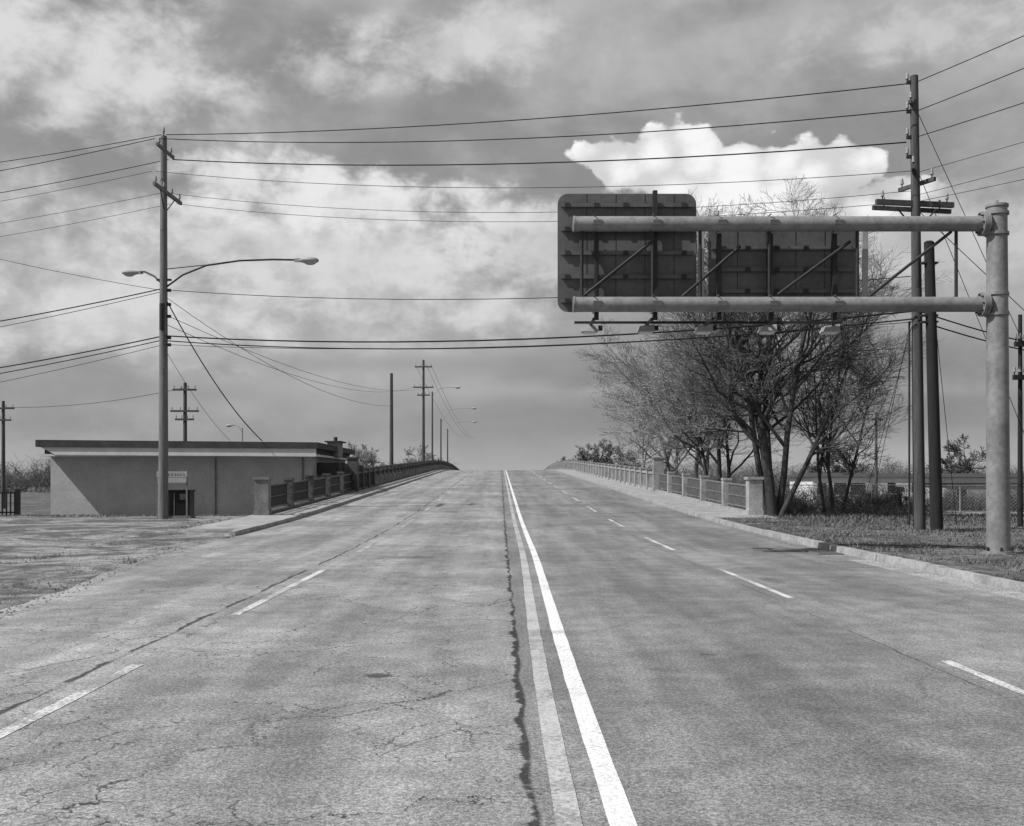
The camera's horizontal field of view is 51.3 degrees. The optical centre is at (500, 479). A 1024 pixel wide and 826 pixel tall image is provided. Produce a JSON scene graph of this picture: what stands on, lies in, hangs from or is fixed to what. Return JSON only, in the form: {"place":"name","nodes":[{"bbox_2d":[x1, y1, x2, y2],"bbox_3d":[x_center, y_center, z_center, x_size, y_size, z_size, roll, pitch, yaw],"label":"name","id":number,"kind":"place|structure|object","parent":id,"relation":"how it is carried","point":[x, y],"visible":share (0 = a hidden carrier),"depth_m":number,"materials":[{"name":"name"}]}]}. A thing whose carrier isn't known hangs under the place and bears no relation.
{"place":"outdoors","nodes":[
{"label":"outdoors","id":0,"kind":"place"},
{"bbox_2d":[187,470,440,528],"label":"sidewalk","id":1,"kind":"structure","parent":0,"point":[245,521],"depth_m":40.27,"materials":[{"name":"concrete"}]},
{"bbox_2d":[253,457,459,514],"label":"bridge railing","id":2,"kind":"object","parent":1,"relation":"on","point":[287,493],"visible":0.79,"depth_m":53.56,"materials":[{"name":"concrete"}]},
{"bbox_2d":[325,437,345,457],"bbox_3d":[-10.200,-2.025,66.000,1.000,1.250,2.200,0,0,0],"label":"roof vent","id":3,"kind":"object","parent":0,"point":[338,453],"visible":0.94,"depth_m":65.00,"materials":[{"name":"grey metal"}]},
{"bbox_2d":[0,470,1023,825],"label":"road","id":4,"kind":"structure","parent":0,"point":[388,680],"depth_m":8.62,"materials":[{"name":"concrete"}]},
{"bbox_2d":[0,470,1023,825],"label":"road markings","id":5,"kind":"structure","parent":4,"relation":"on","point":[614,800],"depth_m":7.53,"materials":[{"name":"white paint"}]},
{"bbox_2d":[806,551,843,554],"bbox_3d":[7.055,1.580,23.210,0.550,0.020,1.020,0,0,0],"label":"storm drain","id":6,"kind":"object","parent":4,"relation":"on","point":[826,552],"visible":1,"depth_m":23.08,"materials":[{"name":"paint"}]},
{"bbox_2d":[0,481,1023,607],"bbox_3d":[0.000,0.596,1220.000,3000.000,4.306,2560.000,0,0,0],"label":"ground","id":7,"kind":"structure","parent":0,"point":[34,503],"depth_m":26.79,"materials":[{"name":"grey plant"}]},
{"bbox_2d":[0,401,14,508],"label":"utility pole","id":8,"kind":"object","parent":7,"relation":"on","point":[3,408],"visible":0.88,"depth_m":99.86,"materials":[{"name":"grey wood"}]},
{"bbox_2d":[0,489,20,515],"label":"iron fence","id":9,"kind":"object","parent":7,"relation":"on","point":[17,501],"visible":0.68,"depth_m":57.45,"materials":[{"name":"black metal"}]},
{"bbox_2d":[157,471,187,517],"bbox_3d":[-14.125,0.650,45.905,1.310,2.100,0.110,0,0,0],"label":"notice sign","id":10,"kind":"object","parent":7,"relation":"on","point":[177,474],"visible":0.66,"depth_m":45.86,"materials":[{"name":"metal"}]},
{"bbox_2d":[168,490,195,517],"bbox_3d":[-14.100,1.065,46.490,1.400,1.270,0.820,0,0,0],"label":"doorway","id":11,"kind":"object","parent":7,"relation":"on","point":[176,503],"visible":0.79,"depth_m":46.14,"materials":[{"name":"black glass"}]},
{"bbox_2d":[170,383,198,440],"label":"utility pole","id":12,"kind":"object","parent":7,"relation":"on","point":[185,418],"visible":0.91,"depth_m":89.85,"materials":[{"name":"grey wood"}]},
{"bbox_2d":[51,457,344,515],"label":"walls","id":13,"kind":"structure","parent":7,"relation":"on","point":[112,486],"depth_m":60.00,"materials":[{"name":"grey paint"}]},
{"bbox_2d":[39,447,346,460],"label":"fascia","id":14,"kind":"structure","parent":13,"relation":"on","point":[172,452],"depth_m":58.46,"materials":[{"name":"paint"}]},
{"bbox_2d":[35,440,354,457],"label":"roof","id":15,"kind":"structure","parent":14,"relation":"on","point":[323,449],"depth_m":58.38,"materials":[{"name":"fabric"}]},
{"bbox_2d":[215,457,303,514],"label":"downpipes","id":16,"kind":"object","parent":13,"relation":"attached to","point":[215,478],"visible":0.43,"depth_m":59.89,"materials":[{"name":"metal"}]},
{"bbox_2d":[122,127,318,518],"bbox_3d":[-11.973,-6.540,45.100,8.646,16.680,3.205,0,0,0],"label":"utility pole","id":17,"kind":"object","parent":7,"relation":"on","point":[164,304],"visible":0.96,"depth_m":44.87,"materials":[{"name":"grey wood"}]},
{"bbox_2d":[0,35,1023,523],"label":"overhead wires","id":18,"kind":"object","parent":17,"relation":"attached to","point":[528,221],"visible":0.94,"depth_m":38.72,"materials":[{"name":"black metal"}]},
{"bbox_2d":[226,424,242,441],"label":"street lamp","id":19,"kind":"object","parent":7,"relation":"on","point":[228,425],"visible":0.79,"depth_m":128.94,"materials":[{"name":"metal"}]},
{"bbox_2d":[228,469,451,536],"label":"kerb","id":20,"kind":"structure","parent":7,"relation":"on","point":[242,531],"depth_m":41.12,"materials":[{"name":"concrete"}]},
{"bbox_2d":[317,463,362,496],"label":"side wing","id":21,"kind":"structure","parent":7,"relation":"on","point":[333,469],"depth_m":61.60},
{"bbox_2d":[348,441,385,467],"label":"bare tree","id":22,"kind":"object","parent":7,"relation":"on","point":[367,459],"visible":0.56,"depth_m":189.30,"materials":[{"name":"grey plant"}]},
{"bbox_2d":[389,373,392,464],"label":"utility pole","id":23,"kind":"object","parent":7,"relation":"on","point":[391,421],"visible":0.73,"depth_m":94.87,"materials":[{"name":"grey wood"}]},
{"bbox_2d":[413,360,433,460],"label":"utility pole","id":24,"kind":"object","parent":7,"relation":"on","point":[423,394],"visible":0.98,"depth_m":135.86,"materials":[{"name":"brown wood"}]},
{"bbox_2d":[403,445,443,462],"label":"bare tree","id":25,"kind":"object","parent":7,"relation":"on","point":[419,457],"visible":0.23,"depth_m":215.20,"materials":[{"name":"grey plant"}]},
{"bbox_2d":[431,386,459,459],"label":"street lamp","id":26,"kind":"object","parent":7,"relation":"on","point":[457,387],"visible":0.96,"depth_m":151.91,"materials":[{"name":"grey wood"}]},
{"bbox_2d":[440,407,475,459],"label":"street lamp","id":27,"kind":"object","parent":7,"relation":"on","point":[473,408],"visible":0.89,"depth_m":173.93,"materials":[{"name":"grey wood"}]},
{"bbox_2d":[447,421,476,461],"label":"street lamp","id":28,"kind":"object","parent":7,"relation":"on","point":[447,435],"visible":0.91,"depth_m":195.90,"materials":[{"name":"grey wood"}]},
{"bbox_2d":[0,512,1023,606],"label":"grass","id":29,"kind":"structure","parent":7,"relation":"on","point":[877,517],"depth_m":31.91,"materials":[{"name":"plant"}]},
{"bbox_2d":[0,453,1023,492],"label":"tree line","id":30,"kind":"object","parent":7,"relation":"on","point":[18,483],"visible":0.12,"depth_m":233.95,"materials":[{"name":"plant"}]},
{"bbox_2d":[0,454,1023,486],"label":"tree line","id":31,"kind":"object","parent":7,"relation":"on","point":[773,469],"visible":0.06,"depth_m":404.27,"materials":[{"name":"plant"}]},
{"bbox_2d":[573,438,617,463],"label":"bare tree","id":32,"kind":"object","parent":7,"relation":"on","point":[589,456],"visible":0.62,"depth_m":214.92,"materials":[{"name":"grey plant"}]},
{"bbox_2d":[613,446,640,466],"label":"bare tree","id":33,"kind":"object","parent":7,"relation":"on","point":[619,457],"visible":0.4,"depth_m":224.98,"materials":[{"name":"grey plant"}]},
{"bbox_2d":[585,312,728,475],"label":"bare tree","id":34,"kind":"object","parent":7,"relation":"on","point":[668,452],"visible":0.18,"depth_m":80.66,"materials":[{"name":"grey plant"}]},
{"bbox_2d":[573,312,779,477],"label":"bare tree","id":35,"kind":"object","parent":7,"relation":"on","point":[646,389],"visible":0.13,"depth_m":66.10,"materials":[{"name":"grey plant"}]},
{"bbox_2d":[602,459,811,513],"bbox_3d":[11.587,0.003,76.298,5.993,4.365,64.437,0,0,0],"label":"shrub thicket","id":36,"kind":"object","parent":7,"relation":"on","point":[715,479],"visible":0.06,"depth_m":50.73,"materials":[{"name":"plant"}]},
{"bbox_2d":[622,312,811,503],"bbox_3d":[11.198,-3.949,54.745,10.183,11.712,8.520,0,0,0],"label":"bare tree","id":37,"kind":"object","parent":7,"relation":"on","point":[689,435],"visible":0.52,"depth_m":54.06,"materials":[{"name":"grey plant"}]},
{"bbox_2d":[549,469,1023,592],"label":"kerb","id":38,"kind":"structure","parent":7,"relation":"on","point":[998,582],"depth_m":21.83,"materials":[{"name":"concrete"}]},
{"bbox_2d":[558,190,1016,554],"bbox_3d":[5.915,-2.209,22.470,9.430,7.621,1.660,0,0,0],"label":"sign gantry","id":39,"kind":"object","parent":7,"relation":"on","point":[626,252],"visible":0.98,"depth_m":22.03,"materials":[{"name":"metal"}]},
{"bbox_2d":[644,175,953,516],"bbox_3d":[11.819,-5.552,45.010,12.724,14.740,13.031,0,0,0],"label":"bare tree","id":40,"kind":"object","parent":7,"relation":"on","point":[765,364],"visible":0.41,"depth_m":44.77,"materials":[{"name":"grey plant"}]},
{"bbox_2d":[744,313,911,513],"bbox_3d":[15.050,-3.089,48.882,7.149,9.878,6.106,0,0,0],"label":"bare tree","id":41,"kind":"object","parent":7,"relation":"on","point":[828,454],"visible":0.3,"depth_m":48.56,"materials":[{"name":"grey plant"}]},
{"bbox_2d":[790,477,866,502],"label":"walls","id":42,"kind":"structure","parent":7,"relation":"on","point":[807,480],"depth_m":100.00,"materials":[{"name":"white paint"}]},
{"bbox_2d":[787,473,871,476],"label":"roof","id":43,"kind":"structure","parent":42,"relation":"on","point":[826,475],"depth_m":100.96,"materials":[{"name":"metal"}]},
{"bbox_2d":[817,483,865,501],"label":"windows and door","id":44,"kind":"structure","parent":42,"relation":"attached to","point":[843,485],"depth_m":99.96,"materials":[{"name":"black glass"}]},
{"bbox_2d":[807,445,870,472],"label":"bare tree","id":45,"kind":"object","parent":7,"relation":"on","point":[836,469],"visible":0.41,"depth_m":112.06,"materials":[{"name":"grey plant"}]},
{"bbox_2d":[738,482,953,516],"bbox_3d":[15.699,0.860,49.500,9.851,2.097,12.355,0,0,22],"label":"shrub thicket","id":46,"kind":"object","parent":7,"relation":"on","point":[881,508],"visible":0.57,"depth_m":46.77,"materials":[{"name":"black plant"}]},
{"bbox_2d":[871,412,882,500],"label":"utility pole","id":47,"kind":"object","parent":7,"relation":"on","point":[876,466],"visible":0.4,"depth_m":87.91,"materials":[{"name":"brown wood"}]},
{"bbox_2d":[775,484,1023,514],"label":"wire fence","id":48,"kind":"object","parent":7,"relation":"on","point":[959,498],"visible":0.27,"depth_m":58.00,"materials":[{"name":"metal"}]},
{"bbox_2d":[785,480,1023,511],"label":"shrub thicket","id":49,"kind":"object","parent":7,"relation":"on","point":[973,505],"visible":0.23,"depth_m":93.83,"materials":[{"name":"plant"}]},
{"bbox_2d":[872,73,953,530],"bbox_3d":[12.861,-5.339,33.030,2.574,14.482,1.435,0,0,-28],"label":"utility pole","id":50,"kind":"object","parent":7,"relation":"on","point":[915,203],"visible":0.92,"depth_m":32.89,"materials":[{"name":"grey wood"}]},
{"bbox_2d":[920,240,942,531],"bbox_3d":[13.192,-2.697,32.600,0.684,9.205,0.367,0,0,0],"label":"utility pole","id":51,"kind":"object","parent":7,"relation":"on","point":[929,263],"visible":0.91,"depth_m":32.46,"materials":[{"name":"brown wood"}]},
{"bbox_2d":[850,560,1023,599],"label":"gutter","id":52,"kind":"object","parent":7,"relation":"on","point":[982,587],"visible":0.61,"depth_m":16.84,"materials":[{"name":"concrete"}]},
{"bbox_2d":[867,477,1023,499],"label":"walls","id":53,"kind":"structure","parent":7,"relation":"on","point":[895,480],"depth_m":112.00,"materials":[{"name":"paint"}]},
{"bbox_2d":[888,483,912,497],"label":"windows and door","id":54,"kind":"structure","parent":53,"relation":"attached to","point":[890,484],"depth_m":111.96,"materials":[{"name":"black glass"}]},
{"bbox_2d":[863,473,1023,476],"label":"roof","id":55,"kind":"structure","parent":53,"relation":"on","point":[943,474],"depth_m":113.31,"materials":[{"name":"fabric"}]},
{"bbox_2d":[925,433,985,472],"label":"bare tree","id":56,"kind":"object","parent":7,"relation":"on","point":[964,466],"visible":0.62,"depth_m":118.81,"materials":[{"name":"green plant"}]},
{"bbox_2d":[925,483,1023,506],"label":"walls","id":57,"kind":"structure","parent":7,"relation":"on","point":[977,488],"depth_m":103.00,"materials":[{"name":"concrete"}]},
{"bbox_2d":[910,480,1023,482],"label":"roof","id":58,"kind":"structure","parent":57,"relation":"on","point":[967,481],"depth_m":103.85,"materials":[{"name":"metal"}]},
{"bbox_2d":[1012,314,1023,526],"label":"utility pole","id":59,"kind":"object","parent":7,"relation":"on","point":[1019,344],"visible":0.94,"depth_m":35.43,"materials":[{"name":"grey wood"}]},
{"bbox_2d":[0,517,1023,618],"bbox_3d":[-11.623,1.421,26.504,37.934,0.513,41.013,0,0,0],"label":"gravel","id":60,"kind":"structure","parent":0,"point":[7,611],"depth_m":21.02,"materials":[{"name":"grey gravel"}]},
{"bbox_2d":[0,0,1023,480],"label":"sky","id":61,"kind":"structure","parent":0,"point":[75,74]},
{"bbox_2d":[560,470,777,518],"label":"sidewalk","id":62,"kind":"structure","parent":0,"point":[716,512],"depth_m":50.32,"materials":[{"name":"concrete"}]},
{"bbox_2d":[544,457,763,514],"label":"bridge railing","id":63,"kind":"object","parent":62,"relation":"on","point":[727,493],"visible":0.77,"depth_m":53.53,"materials":[{"name":"concrete"}]}
]}

